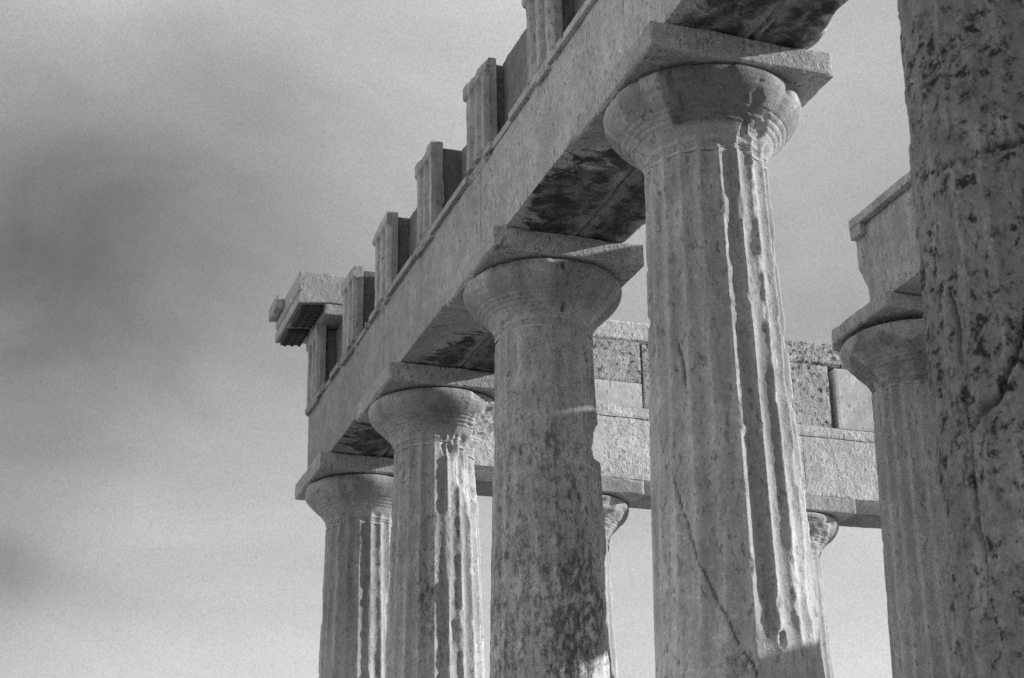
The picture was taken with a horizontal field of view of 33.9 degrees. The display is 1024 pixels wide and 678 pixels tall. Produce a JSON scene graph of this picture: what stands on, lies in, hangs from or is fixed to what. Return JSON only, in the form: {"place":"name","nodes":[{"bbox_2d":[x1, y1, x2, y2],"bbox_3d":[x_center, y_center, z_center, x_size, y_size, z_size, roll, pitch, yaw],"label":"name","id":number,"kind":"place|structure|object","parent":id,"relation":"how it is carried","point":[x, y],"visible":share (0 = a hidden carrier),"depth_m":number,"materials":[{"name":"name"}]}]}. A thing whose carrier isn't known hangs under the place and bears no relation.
{"place":"outdoors","nodes":[
{"label":"outdoors","id":0,"kind":"place"},
{"bbox_2d":[0,0,909,677],"label":"sky","id":1,"kind":"structure","parent":0,"point":[170,170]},
{"bbox_2d":[446,224,643,677],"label":"doric column","id":2,"kind":"structure","parent":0,"point":[541,307],"depth_m":11.12,"materials":[{"name":"stone"}]},
{"bbox_2d":[305,0,847,468],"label":"front architrave","id":3,"kind":"object","parent":2,"relation":"on","point":[541,166],"visible":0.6,"depth_m":11.20,"materials":[{"name":"stone"}]},
{"bbox_2d":[306,324,336,405],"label":"triglyph block","id":4,"kind":"structure","parent":3,"relation":"on","point":[321,348],"depth_m":16.67,"materials":[{"name":"stone"}]},
{"bbox_2d":[269,271,345,346],"bbox_3d":[-1.853,-0.242,17.067,1.043,0.463,1.134,7,-23,-18],"label":"cornice fragment","id":5,"kind":"object","parent":4,"relation":"on","point":[304,307],"visible":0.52,"depth_m":16.60,"materials":[{"name":"stone"}]},
{"bbox_2d":[336,323,342,363],"bbox_3d":[-1.342,0.068,16.257,0.516,0.707,1.084,7,-23,-18],"label":"backing stone","id":6,"kind":"object","parent":3,"relation":"on","point":[339,341],"visible":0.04,"depth_m":16.56,"materials":[{"name":"stone"}]},
{"bbox_2d":[341,265,374,354],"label":"triglyph block","id":7,"kind":"structure","parent":3,"relation":"on","point":[358,289],"depth_m":15.38,"materials":[{"name":"stone"}]},
{"bbox_2d":[372,211,409,307],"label":"triglyph block","id":8,"kind":"structure","parent":3,"relation":"on","point":[390,241],"depth_m":14.37,"materials":[{"name":"stone"}]},
{"bbox_2d":[408,208,416,256],"bbox_3d":[-0.500,-0.856,14.021,0.515,0.720,0.922,7,-23,-18],"label":"backing stone","id":9,"kind":"object","parent":3,"relation":"on","point":[412,244],"visible":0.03,"depth_m":14.26,"materials":[{"name":"stone"}]},
{"bbox_2d":[415,141,461,245],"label":"triglyph block","id":10,"kind":"structure","parent":3,"relation":"on","point":[438,172],"depth_m":13.23,"materials":[{"name":"stone"}]},
{"bbox_2d":[461,145,468,181],"bbox_3d":[-0.045,-1.314,12.883,0.464,0.696,0.919,7,-23,-18],"label":"backing stone","id":11,"kind":"object","parent":3,"relation":"on","point":[464,160],"visible":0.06,"depth_m":13.18,"materials":[{"name":"stone"}]},
{"bbox_2d":[463,57,503,174],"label":"triglyph block","id":12,"kind":"structure","parent":3,"relation":"on","point":[483,93],"depth_m":12.08,"materials":[{"name":"stone"}]},
{"bbox_2d":[503,28,527,124],"bbox_3d":[0.340,-1.803,11.727,0.560,0.727,0.922,7,-23,-18],"label":"backing stone","id":13,"kind":"object","parent":3,"relation":"on","point":[515,73],"visible":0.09,"depth_m":11.84,"materials":[{"name":"stone"}]},
{"bbox_2d":[522,0,574,83],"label":"triglyph block","id":14,"kind":"structure","parent":3,"relation":"on","point":[548,22],"depth_m":10.92,"materials":[{"name":"stone"}]},
{"bbox_2d":[574,0,585,14],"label":"backing stone","id":15,"kind":"object","parent":3,"relation":"on","point":[578,4],"visible":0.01,"depth_m":10.82,"materials":[{"name":"stone"}]},
{"bbox_2d":[601,476,643,677],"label":"doric column","id":16,"kind":"structure","parent":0,"point":[620,496],"depth_m":16.57,"materials":[{"name":"stone"}]},
{"bbox_2d":[832,291,954,677],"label":"doric column","id":17,"kind":"structure","parent":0,"point":[879,343],"depth_m":12.04,"materials":[{"name":"stone"}]},
{"bbox_3d":[3.878,1.185,9.588,1.038,4.830,1.039,7,-23,-18],"label":"doric column","id":18,"kind":"object","parent":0,"visible":0},
{"bbox_2d":[848,171,921,300],"bbox_3d":[3.425,-1.007,11.601,0.831,0.757,2.908,7,-23,-18],"label":"porch architrave","id":19,"kind":"object","parent":18,"relation":"on","point":[882,229],"visible":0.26,"depth_m":12.31,"materials":[{"name":"stone"}]},
{"bbox_3d":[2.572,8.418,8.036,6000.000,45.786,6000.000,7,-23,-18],"label":"ground","id":20,"kind":"structure","parent":0,"visible":0},
{"bbox_3d":[6.476,4.723,10.336,14.490,1.250,15.689,7,-23,-18],"label":"stepped platform","id":21,"kind":"object","parent":20,"relation":"on","visible":0},
{"bbox_2d":[295,451,393,677],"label":"doric column","id":22,"kind":"structure","parent":21,"relation":"on","point":[347,498],"depth_m":15.70,"materials":[{"name":"stone"}]},
{"bbox_2d":[356,361,494,677],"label":"doric column","id":23,"kind":"structure","parent":21,"relation":"on","point":[433,425],"depth_m":13.51,"materials":[{"name":"stone"}]},
{"bbox_2d":[576,20,832,677],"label":"doric column","id":24,"kind":"structure","parent":21,"relation":"on","point":[697,127],"depth_m":8.70,"materials":[{"name":"stone"}]},
{"bbox_2d":[805,495,855,677],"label":"doric column","id":25,"kind":"structure","parent":21,"relation":"on","point":[826,516],"depth_m":17.26,"materials":[{"name":"stone"}]},
{"bbox_2d":[474,404,880,528],"bbox_3d":[2.268,1.356,17.647,6.946,0.771,0.996,7,-23,-18],"label":"flank architrave","id":26,"kind":"object","parent":25,"relation":"on","point":[838,463],"visible":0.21,"depth_m":17.40,"materials":[{"name":"stone"}]},
{"bbox_2d":[594,379,642,407],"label":"wall block","id":27,"kind":"structure","parent":26,"relation":"on","point":[618,393],"depth_m":16.99,"materials":[{"name":"stone"}]},
{"bbox_2d":[593,337,640,383],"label":"wall block","id":28,"kind":"structure","parent":27,"relation":"on","point":[616,360],"depth_m":17.12,"materials":[{"name":"stone"}]},
{"bbox_2d":[593,320,649,346],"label":"wall block","id":29,"kind":"structure","parent":28,"relation":"on","point":[624,331],"depth_m":17.27,"materials":[{"name":"stone"}]},
{"bbox_2d":[639,344,832,427],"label":"wall block","id":30,"kind":"structure","parent":26,"relation":"on","point":[811,405],"depth_m":17.73,"materials":[{"name":"stone"}]},
{"bbox_2d":[784,339,846,372],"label":"wall block","id":31,"kind":"structure","parent":30,"relation":"on","point":[812,353],"depth_m":17.96,"materials":[{"name":"stone"}]},
{"bbox_2d":[827,368,873,432],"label":"wall block","id":32,"kind":"structure","parent":26,"relation":"on","point":[850,395],"depth_m":17.88,"materials":[{"name":"stone"}]},
{"bbox_2d":[897,0,1023,677],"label":"doric column","id":33,"kind":"structure","parent":21,"relation":"on","point":[963,64],"depth_m":6.18,"materials":[{"name":"stone"}]}
]}

